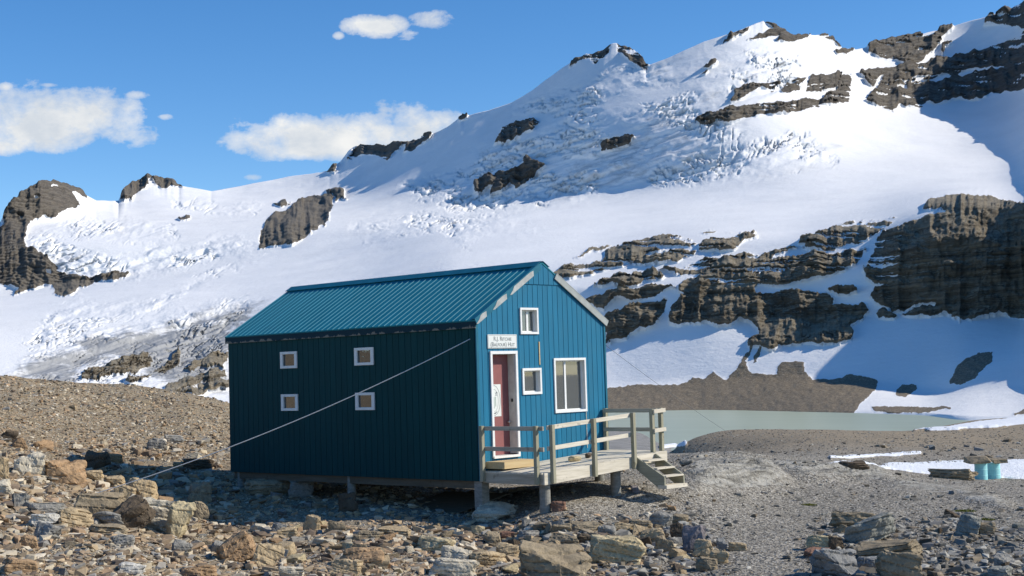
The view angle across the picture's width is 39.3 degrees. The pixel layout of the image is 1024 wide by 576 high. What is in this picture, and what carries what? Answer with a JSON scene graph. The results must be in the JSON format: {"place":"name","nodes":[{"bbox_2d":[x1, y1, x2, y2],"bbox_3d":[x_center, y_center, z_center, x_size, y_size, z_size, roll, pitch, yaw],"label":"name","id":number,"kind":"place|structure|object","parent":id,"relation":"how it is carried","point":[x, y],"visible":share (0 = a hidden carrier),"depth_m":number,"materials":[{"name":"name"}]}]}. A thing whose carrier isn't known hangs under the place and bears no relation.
{"place":"outdoors","nodes":[
{"label":"outdoors","id":0,"kind":"place"},
{"bbox_2d":[0,5,1023,420],"bbox_3d":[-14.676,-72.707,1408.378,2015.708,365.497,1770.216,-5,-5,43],"label":"snow slope","id":1,"kind":"structure","parent":0,"point":[206,277],"depth_m":981.40,"materials":[{"name":"snow"}]},
{"bbox_2d":[0,1,1023,395],"bbox_3d":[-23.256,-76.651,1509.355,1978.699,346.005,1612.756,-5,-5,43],"label":"rock face","id":2,"kind":"object","parent":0,"point":[962,257],"visible":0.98,"depth_m":559.42},
{"bbox_2d":[0,375,1023,575],"bbox_3d":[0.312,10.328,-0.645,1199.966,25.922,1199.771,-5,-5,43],"label":"ground","id":3,"kind":"structure","parent":0,"point":[710,476],"depth_m":35.81,"materials":[{"name":"gravel"}]},
{"bbox_2d":[0,457,8,478],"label":"boulder","id":4,"kind":"object","parent":3,"relation":"on","point":[4,468],"visible":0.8,"depth_m":29.89,"materials":[{"name":"stone"}]},
{"bbox_2d":[0,479,13,493],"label":"boulder","id":5,"kind":"object","parent":3,"relation":"on","point":[5,486],"visible":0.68,"depth_m":27.60,"materials":[{"name":"stone"}]},
{"bbox_2d":[12,493,29,506],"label":"boulder","id":6,"kind":"object","parent":3,"relation":"on","point":[20,499],"visible":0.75,"depth_m":26.75,"materials":[{"name":"stone"}]},
{"bbox_2d":[4,558,38,574],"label":"boulder","id":7,"kind":"object","parent":3,"relation":"on","point":[23,565],"visible":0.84,"depth_m":19.87,"materials":[{"name":"stone"}]},
{"bbox_2d":[20,534,37,548],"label":"boulder","id":8,"kind":"object","parent":3,"relation":"on","point":[30,541],"visible":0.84,"depth_m":22.44,"materials":[{"name":"stone"}]},
{"bbox_2d":[13,452,45,475],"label":"boulder","id":9,"kind":"object","parent":3,"relation":"on","point":[32,463],"visible":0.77,"depth_m":31.18,"materials":[{"name":"stone"}]},
{"bbox_2d":[33,439,53,450],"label":"boulder","id":10,"kind":"object","parent":3,"relation":"on","point":[47,444],"visible":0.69,"depth_m":37.26,"materials":[{"name":"stone"}]},
{"bbox_2d":[28,513,59,526],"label":"boulder","id":11,"kind":"object","parent":3,"relation":"on","point":[51,518],"visible":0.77,"depth_m":24.99,"materials":[{"name":"stone"}]},
{"bbox_2d":[29,502,64,512],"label":"boulder","id":12,"kind":"object","parent":3,"relation":"on","point":[52,507],"visible":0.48,"depth_m":26.44,"materials":[{"name":"stone"}]},
{"bbox_2d":[34,521,61,539],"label":"boulder","id":13,"kind":"object","parent":3,"relation":"on","point":[42,528],"visible":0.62,"depth_m":23.61,"materials":[{"name":"stone"}]},
{"bbox_2d":[45,459,87,487],"bbox_3d":[-9.829,4.105,31.574,0.983,0.671,0.551,-1,-4,-15],"label":"boulder","id":14,"kind":"object","parent":3,"relation":"on","point":[68,472],"visible":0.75,"depth_m":31.41,"materials":[{"name":"stone"}]},
{"bbox_2d":[55,507,93,528],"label":"boulder","id":15,"kind":"object","parent":3,"relation":"on","point":[74,517],"visible":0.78,"depth_m":25.64,"materials":[{"name":"stone"}]},
{"bbox_2d":[86,470,103,480],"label":"boulder","id":16,"kind":"object","parent":3,"relation":"on","point":[94,475],"visible":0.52,"depth_m":33.41,"materials":[{"name":"stone"}]},
{"bbox_2d":[84,450,110,469],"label":"boulder","id":17,"kind":"object","parent":3,"relation":"on","point":[94,460],"visible":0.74,"depth_m":36.42,"materials":[{"name":"stone"}]},
{"bbox_2d":[73,492,123,516],"bbox_3d":[-7.943,4.249,27.626,1.020,0.638,0.654,-1,-4,-16],"label":"boulder","id":18,"kind":"object","parent":3,"relation":"on","point":[92,503],"visible":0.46,"depth_m":27.37,"materials":[{"name":"stone"}]},
{"bbox_2d":[89,523,127,535],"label":"boulder","id":19,"kind":"object","parent":3,"relation":"on","point":[103,529],"visible":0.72,"depth_m":24.95,"materials":[{"name":"stone"}]},
{"bbox_2d":[93,511,123,524],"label":"boulder","id":20,"kind":"object","parent":3,"relation":"on","point":[105,517],"visible":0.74,"depth_m":26.49,"materials":[{"name":"stone"}]},
{"bbox_2d":[103,475,124,484],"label":"boulder","id":21,"kind":"object","parent":3,"relation":"on","point":[115,479],"visible":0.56,"depth_m":32.72,"materials":[{"name":"stone"}]},
{"bbox_2d":[0,375,229,460],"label":"slope scree","id":22,"kind":"structure","parent":3,"relation":"on","point":[125,433],"depth_m":46.34,"materials":[{"name":"gravel"}]},
{"bbox_2d":[110,534,134,545],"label":"boulder","id":23,"kind":"object","parent":3,"relation":"on","point":[123,540],"visible":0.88,"depth_m":23.59,"materials":[{"name":"stone"}]},
{"bbox_2d":[113,483,135,500],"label":"boulder","id":24,"kind":"object","parent":3,"relation":"on","point":[127,491],"visible":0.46,"depth_m":30.42,"materials":[{"name":"stone"}]},
{"bbox_2d":[118,562,146,575],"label":"boulder","id":25,"kind":"object","parent":3,"relation":"on","point":[131,568],"visible":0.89,"depth_m":21.03,"materials":[{"name":"stone"}]},
{"bbox_2d":[113,495,155,527],"bbox_3d":[-7.064,4.273,26.808,0.829,0.794,0.477,-1,-4,-15],"label":"boulder","id":26,"kind":"object","parent":3,"relation":"on","point":[135,511],"visible":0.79,"depth_m":26.68,"materials":[{"name":"stone"}]},
{"bbox_2d":[127,477,158,498],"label":"boulder","id":27,"kind":"object","parent":3,"relation":"on","point":[146,488],"visible":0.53,"depth_m":31.64,"materials":[{"name":"stone"}]},
{"bbox_2d":[128,494,173,532],"bbox_3d":[-6.913,4.393,27.696,1.051,0.847,0.777,0,-4,-22],"label":"boulder","id":28,"kind":"object","parent":3,"relation":"on","point":[161,508],"visible":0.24,"depth_m":27.42,"materials":[{"name":"stone"}]},
{"bbox_2d":[147,438,166,449],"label":"boulder","id":29,"kind":"object","parent":3,"relation":"on","point":[156,443],"visible":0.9,"depth_m":42.22,"materials":[{"name":"stone"}]},
{"bbox_2d":[166,501,196,536],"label":"boulder","id":30,"kind":"object","parent":3,"relation":"on","point":[180,514],"visible":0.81,"depth_m":27.07,"materials":[{"name":"stone"}]},
{"bbox_2d":[171,539,192,554],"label":"boulder","id":31,"kind":"object","parent":3,"relation":"on","point":[183,545],"visible":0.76,"depth_m":24.38,"materials":[{"name":"stone"}]},
{"bbox_2d":[182,458,213,468],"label":"boulder","id":32,"kind":"object","parent":3,"relation":"on","point":[203,464],"visible":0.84,"depth_m":39.38,"materials":[{"name":"stone"}]},
{"bbox_2d":[181,565,216,575],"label":"boulder","id":33,"kind":"object","parent":3,"relation":"on","point":[206,570],"visible":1,"depth_m":21.95,"materials":[{"name":"stone"}]},
{"bbox_2d":[187,481,211,502],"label":"boulder","id":34,"kind":"object","parent":3,"relation":"on","point":[200,491],"visible":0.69,"depth_m":32.98,"materials":[{"name":"stone"}]},
{"bbox_2d":[193,501,209,520],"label":"boulder","id":35,"kind":"object","parent":3,"relation":"on","point":[201,511],"visible":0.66,"depth_m":30.39,"materials":[{"name":"stone"}]},
{"bbox_2d":[216,531,255,561],"bbox_3d":[-4.722,4.474,24.606,0.707,0.626,0.483,-1,-4,-13],"label":"boulder","id":36,"kind":"object","parent":3,"relation":"on","point":[239,546],"visible":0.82,"depth_m":24.42,"materials":[{"name":"stone"}]},
{"bbox_2d":[244,478,290,494],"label":"boulder","id":37,"kind":"object","parent":3,"relation":"on","point":[263,486],"visible":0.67,"depth_m":34.84,"materials":[{"name":"stone"}]},
{"bbox_2d":[252,543,284,566],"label":"boulder","id":38,"kind":"object","parent":3,"relation":"on","point":[270,554],"visible":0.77,"depth_m":23.66,"materials":[{"name":"stone"}]},
{"bbox_2d":[97,339,469,492],"bbox_3d":[-4.938,2.731,30.193,8.211,3.090,0.017,-2,-3,-1],"label":"guy wire","id":39,"kind":"object","parent":3,"relation":"attached to","point":[290,422],"visible":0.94,"depth_m":30.19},
{"bbox_2d":[277,527,297,537],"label":"boulder","id":40,"kind":"object","parent":3,"relation":"on","point":[289,531],"visible":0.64,"depth_m":27.88,"materials":[{"name":"stone"}]},
{"bbox_2d":[279,541,296,555],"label":"loose stone","id":41,"kind":"object","parent":3,"relation":"on","point":[289,546],"visible":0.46,"depth_m":25.39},
{"bbox_2d":[278,566,303,575],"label":"boulder","id":42,"kind":"object","parent":3,"relation":"on","point":[290,571],"visible":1,"depth_m":22.45,"materials":[{"name":"stone"}]},
{"bbox_2d":[288,481,314,496],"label":"boulder","id":43,"kind":"object","parent":3,"relation":"on","point":[302,488],"visible":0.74,"depth_m":34.62,"materials":[{"name":"stone"}]},
{"bbox_2d":[303,514,320,529],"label":"boulder","id":44,"kind":"object","parent":3,"relation":"on","point":[312,521],"visible":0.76,"depth_m":29.12,"materials":[{"name":"stone"}]},
{"bbox_2d":[327,520,345,531],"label":"boulder","id":45,"kind":"object","parent":3,"relation":"on","point":[334,525],"visible":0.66,"depth_m":28.45,"materials":[{"name":"stone"}]},
{"bbox_2d":[329,559,363,575],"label":"boulder","id":46,"kind":"object","parent":3,"relation":"on","point":[343,566],"visible":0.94,"depth_m":22.87,"materials":[{"name":"stone"}]},
{"bbox_2d":[338,492,358,511],"bbox_3d":[-3.628,4.776,31.699,0.441,0.535,0.362,-1,-4,-17],"label":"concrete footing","id":47,"kind":"object","parent":3,"relation":"on","point":[347,501],"visible":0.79,"depth_m":31.61,"materials":[{"name":"concrete"}]},
{"bbox_2d":[340,547,383,563],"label":"boulder","id":48,"kind":"object","parent":3,"relation":"on","point":[369,554],"visible":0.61,"depth_m":23.89,"materials":[{"name":"stone"}]},
{"bbox_2d":[351,530,383,540],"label":"boulder","id":49,"kind":"object","parent":3,"relation":"on","point":[367,534],"visible":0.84,"depth_m":27.44,"materials":[{"name":"stone"}]},
{"bbox_2d":[377,525,410,536],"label":"boulder","id":50,"kind":"object","parent":3,"relation":"on","point":[405,531],"visible":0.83,"depth_m":27.98,"materials":[{"name":"stone"}]},
{"bbox_2d":[225,261,608,509],"bbox_3d":[-2.466,2.788,34.834,8.946,6.227,4.455,-5,-5,43],"label":"mountain hut","id":51,"kind":"object","parent":3,"relation":"on","point":[531,351],"visible":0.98,"depth_m":32.52,"materials":[{"name":"blue"}]},
{"bbox_2d":[280,351,297,368],"bbox_3d":[-5.386,1.739,34.656,0.641,0.403,0.053,-5,-5,43],"label":"window","id":52,"kind":"structure","parent":51,"relation":"in","point":[287,359],"depth_m":34.68,"materials":[{"name":"white paint"}]},
{"bbox_2d":[281,394,298,410],"bbox_3d":[-5.355,2.759,34.593,0.641,0.399,0.053,-5,-5,43],"label":"window","id":53,"kind":"structure","parent":51,"relation":"in","point":[289,402],"depth_m":34.61,"materials":[{"name":"white paint"}]},
{"bbox_2d":[354,347,373,365],"bbox_3d":[-3.375,1.562,32.774,0.657,0.403,0.053,-5,-5,43],"label":"window","id":54,"kind":"structure","parent":51,"relation":"in","point":[362,356],"depth_m":32.79,"materials":[{"name":"white paint"}]},
{"bbox_2d":[355,392,374,409],"bbox_3d":[-3.343,2.583,32.712,0.657,0.399,0.053,-5,-5,43],"label":"window","id":55,"kind":"structure","parent":51,"relation":"in","point":[363,401],"depth_m":32.72,"materials":[{"name":"white paint"}]},
{"bbox_2d":[492,355,510,454],"bbox_3d":[-0.295,2.519,30.975,0.125,2.150,0.699,-5,-5,43],"label":"door","id":56,"kind":"structure","parent":51,"relation":"in","point":[500,362],"depth_m":31.07,"materials":[{"name":"wood"}]},
{"bbox_2d":[519,308,538,333],"bbox_3d":[0.331,0.730,31.614,0.165,0.582,0.591,-5,-5,43],"label":"window","id":57,"kind":"structure","parent":51,"relation":"in","point":[529,319],"depth_m":31.68,"materials":[{"name":"white paint"}]},
{"bbox_2d":[522,368,541,394],"bbox_3d":[0.393,2.052,31.557,0.165,0.576,0.623,-5,-5,43],"label":"window","id":58,"kind":"structure","parent":51,"relation":"in","point":[531,377],"depth_m":31.63,"materials":[{"name":"white paint"}]},
{"bbox_2d":[553,358,587,412],"bbox_3d":[1.274,2.198,32.485,0.165,1.226,1.103,-5,-5,43],"label":"window","id":59,"kind":"structure","parent":51,"relation":"in","point":[570,381],"depth_m":32.58,"materials":[{"name":"white paint"}]},
{"bbox_2d":[415,535,455,551],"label":"boulder","id":60,"kind":"object","parent":3,"relation":"on","point":[428,543],"visible":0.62,"depth_m":26.61,"materials":[{"name":"stone"}]},
{"bbox_2d":[429,558,479,575],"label":"boulder","id":61,"kind":"object","parent":3,"relation":"on","point":[453,567],"visible":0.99,"depth_m":23.76,"materials":[{"name":"stone"}]},
{"bbox_2d":[440,545,471,559],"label":"boulder","id":62,"kind":"object","parent":3,"relation":"on","point":[453,552],"visible":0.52,"depth_m":25.22,"materials":[{"name":"stone"}]},
{"bbox_2d":[416,491,508,512],"bbox_3d":[-1.351,4.803,32.224,1.322,0.380,2.390,1,-5,-42],"label":"plywood sheet","id":63,"kind":"object","parent":3,"relation":"on","point":[452,502],"visible":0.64,"depth_m":32.15,"materials":[{"name":"brown wood"}]},
{"bbox_2d":[469,550,506,566],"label":"boulder","id":64,"kind":"object","parent":3,"relation":"on","point":[484,558],"visible":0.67,"depth_m":25.09,"materials":[{"name":"stone"}]},
{"bbox_2d":[483,531,500,543],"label":"boulder","id":65,"kind":"object","parent":3,"relation":"on","point":[493,537],"visible":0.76,"depth_m":27.59,"materials":[{"name":"stone"}]},
{"bbox_2d":[471,501,515,521],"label":"boulder","id":66,"kind":"object","parent":3,"relation":"on","point":[490,511],"visible":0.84,"depth_m":29.95,"materials":[{"name":"stone"}]},
{"bbox_2d":[495,542,519,559],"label":"boulder","id":67,"kind":"object","parent":3,"relation":"on","point":[507,549],"visible":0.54,"depth_m":25.82,"materials":[{"name":"stone"}]},
{"bbox_2d":[0,437,1023,575],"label":"rubble","id":68,"kind":"object","parent":3,"relation":"on","point":[81,567],"visible":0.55,"depth_m":26.99,"materials":[{"name":"stone"}]},
{"bbox_2d":[519,540,591,575],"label":"boulder","id":69,"kind":"object","parent":3,"relation":"on","point":[544,559],"visible":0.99,"depth_m":23.46,"materials":[{"name":"stone"}]},
{"bbox_2d":[550,501,565,511],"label":"boulder","id":70,"kind":"object","parent":3,"relation":"on","point":[557,506],"visible":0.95,"depth_m":29.16,"materials":[{"name":"stone"}]},
{"bbox_2d":[550,523,571,532],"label":"boulder","id":71,"kind":"object","parent":3,"relation":"on","point":[558,527],"visible":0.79,"depth_m":27.19,"materials":[{"name":"stone"}]},
{"bbox_2d":[547,533,578,543],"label":"boulder","id":72,"kind":"object","parent":3,"relation":"on","point":[562,538],"visible":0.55,"depth_m":26.33,"materials":[{"name":"stone"}]},
{"bbox_2d":[478,408,666,513],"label":"wooden deck","id":73,"kind":"structure","parent":3,"relation":"on","point":[545,474],"depth_m":30.13,"materials":[{"name":"grey wood"}]},
{"bbox_2d":[486,459,533,468],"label":"step","id":74,"kind":"structure","parent":73,"relation":"on","point":[510,464],"depth_m":30.18,"materials":[{"name":"brown wood"}]},
{"bbox_2d":[637,454,687,488],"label":"wooden stairs","id":75,"kind":"structure","parent":73,"relation":"attached to","point":[666,469],"depth_m":31.03,"materials":[{"name":"brown wood"}]},
{"bbox_2d":[569,521,601,530],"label":"boulder","id":76,"kind":"object","parent":3,"relation":"on","point":[590,525],"visible":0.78,"depth_m":27.35,"materials":[{"name":"stone"}]},
{"bbox_2d":[598,525,616,534],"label":"boulder","id":77,"kind":"object","parent":3,"relation":"on","point":[610,530],"visible":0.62,"depth_m":26.97,"materials":[{"name":"stone"}]},
{"bbox_2d":[588,534,645,564],"bbox_3d":[1.822,4.584,25.005,1.034,0.595,0.698,-2,-4,6],"label":"boulder","id":78,"kind":"object","parent":3,"relation":"on","point":[614,549],"visible":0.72,"depth_m":24.70,"materials":[{"name":"stone"}]},
{"bbox_2d":[640,528,664,541],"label":"boulder","id":79,"kind":"object","parent":3,"relation":"on","point":[652,533],"visible":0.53,"depth_m":26.52,"materials":[{"name":"stone"}]},
{"bbox_2d":[649,511,673,525],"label":"boulder","id":80,"kind":"object","parent":3,"relation":"on","point":[661,518],"visible":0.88,"depth_m":28.39,"materials":[{"name":"stone"}]},
{"bbox_2d":[655,535,673,552],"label":"boulder","id":81,"kind":"object","parent":3,"relation":"on","point":[663,543],"visible":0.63,"depth_m":25.78,"materials":[{"name":"stone"}]},
{"bbox_2d":[670,523,682,536],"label":"boulder","id":82,"kind":"object","parent":3,"relation":"on","point":[676,529],"visible":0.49,"depth_m":27.08,"materials":[{"name":"stone"}]},
{"bbox_2d":[682,525,705,552],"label":"boulder","id":83,"kind":"object","parent":3,"relation":"on","point":[691,535],"visible":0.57,"depth_m":25.75,"materials":[{"name":"stone"}]},
{"bbox_2d":[692,538,713,556],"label":"boulder","id":84,"kind":"object","parent":3,"relation":"on","point":[703,547],"visible":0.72,"depth_m":25.33,"materials":[{"name":"stone"}]},
{"bbox_2d":[695,556,717,570],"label":"boulder","id":85,"kind":"object","parent":3,"relation":"on","point":[705,563],"visible":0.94,"depth_m":23.88,"materials":[{"name":"stone"}]},
{"bbox_2d":[709,548,728,563],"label":"boulder","id":86,"kind":"object","parent":3,"relation":"on","point":[721,556],"visible":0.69,"depth_m":24.53,"materials":[{"name":"stone"}]},
{"bbox_2d":[728,542,746,550],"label":"boulder","id":87,"kind":"object","parent":3,"relation":"on","point":[737,546],"visible":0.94,"depth_m":25.74,"materials":[{"name":"stone"}]},
{"bbox_2d":[805,535,828,547],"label":"boulder","id":88,"kind":"object","parent":3,"relation":"on","point":[817,541],"visible":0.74,"depth_m":25.58,"materials":[{"name":"stone"}]},
{"bbox_2d":[809,548,859,575],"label":"boulder","id":89,"kind":"object","parent":3,"relation":"on","point":[828,561],"visible":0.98,"depth_m":22.52,"materials":[{"name":"stone"}]},
{"bbox_2d":[826,535,843,549],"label":"boulder","id":90,"kind":"object","parent":3,"relation":"on","point":[834,542],"visible":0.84,"depth_m":25.55,"materials":[{"name":"stone"}]},
{"bbox_2d":[828,511,874,526],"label":"boulder","id":91,"kind":"object","parent":3,"relation":"on","point":[839,518],"visible":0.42,"depth_m":28.44,"materials":[{"name":"stone"}]},
{"bbox_2d":[838,460,869,469],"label":"boulder","id":92,"kind":"object","parent":3,"relation":"on","point":[860,464],"visible":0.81,"depth_m":40.11,"materials":[{"name":"stone"}]},
{"bbox_2d":[857,556,876,567],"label":"boulder","id":93,"kind":"object","parent":3,"relation":"on","point":[869,561],"visible":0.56,"depth_m":23.27,"materials":[{"name":"stone"}]},
{"bbox_2d":[844,512,895,542],"bbox_3d":[6.625,4.488,26.560,0.984,0.693,0.558,-2,-4,9],"label":"boulder","id":94,"kind":"object","parent":3,"relation":"on","point":[877,527],"visible":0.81,"depth_m":26.39,"materials":[{"name":"stone"}]},
{"bbox_2d":[856,539,922,556],"bbox_3d":[6.473,4.518,24.612,1.125,0.414,0.771,-2,-4,9],"label":"boulder","id":95,"kind":"object","parent":3,"relation":"on","point":[869,548],"visible":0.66,"depth_m":24.38,"materials":[{"name":"stone"}]},
{"bbox_2d":[875,549,922,575],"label":"boulder","id":96,"kind":"object","parent":3,"relation":"on","point":[889,563],"visible":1,"depth_m":22.26,"materials":[{"name":"stone"}]},
{"bbox_2d":[928,468,978,480],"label":"boulder","id":97,"kind":"object","parent":3,"relation":"on","point":[963,474],"visible":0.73,"depth_m":43.53,"materials":[{"name":"stone"}]},
{"bbox_2d":[955,514,981,534],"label":"boulder","id":98,"kind":"object","parent":3,"relation":"on","point":[967,524],"visible":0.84,"depth_m":26.63,"materials":[{"name":"stone"}]},
{"bbox_2d":[974,463,987,479],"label":"drum","id":99,"kind":"object","parent":3,"relation":"on","point":[981,470],"visible":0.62,"depth_m":44.58,"materials":[{"name":"paint"}]},
{"bbox_2d":[963,456,990,463],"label":"lid slab","id":100,"kind":"object","parent":99,"relation":"on","point":[976,459],"depth_m":44.56,"materials":[{"name":"stone"}]},
{"bbox_2d":[979,522,995,533],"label":"boulder","id":101,"kind":"object","parent":3,"relation":"on","point":[987,526],"visible":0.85,"depth_m":26.59,"materials":[{"name":"stone"}]},
{"bbox_2d":[987,462,1000,478],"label":"drum","id":102,"kind":"object","parent":3,"relation":"on","point":[993,470],"visible":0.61,"depth_m":45.30,"materials":[{"name":"paint"}]},
{"bbox_2d":[987,565,1012,575],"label":"boulder","id":103,"kind":"object","parent":3,"relation":"on","point":[1006,570],"visible":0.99,"depth_m":21.94,"materials":[{"name":"stone"}]},
{"bbox_2d":[993,553,1014,566],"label":"boulder","id":104,"kind":"object","parent":3,"relation":"on","point":[999,559],"visible":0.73,"depth_m":22.88,"materials":[{"name":"stone"}]},
{"bbox_2d":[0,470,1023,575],"bbox_3d":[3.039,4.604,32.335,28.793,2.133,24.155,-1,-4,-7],"label":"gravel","id":105,"kind":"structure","parent":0,"point":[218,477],"depth_m":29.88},
{"bbox_2d":[0,0,1023,220],"label":"sky","id":106,"kind":"structure","parent":0,"point":[97,97],"materials":[{"name":"blue"}]},
{"bbox_2d":[608,410,969,450],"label":"lake","id":107,"kind":"structure","parent":0,"point":[683,425],"depth_m":320.40,"materials":[{"name":"liquid"}]},
{"bbox_2d":[607,340,1023,414],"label":"moraine","id":108,"kind":"structure","parent":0,"point":[792,386],"depth_m":447.94,"materials":[{"name":"gravel"}]},
{"bbox_2d":[621,427,1023,472],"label":"moraine gravel","id":109,"kind":"structure","parent":0,"point":[964,434],"depth_m":72.66,"materials":[{"name":"gravel"}]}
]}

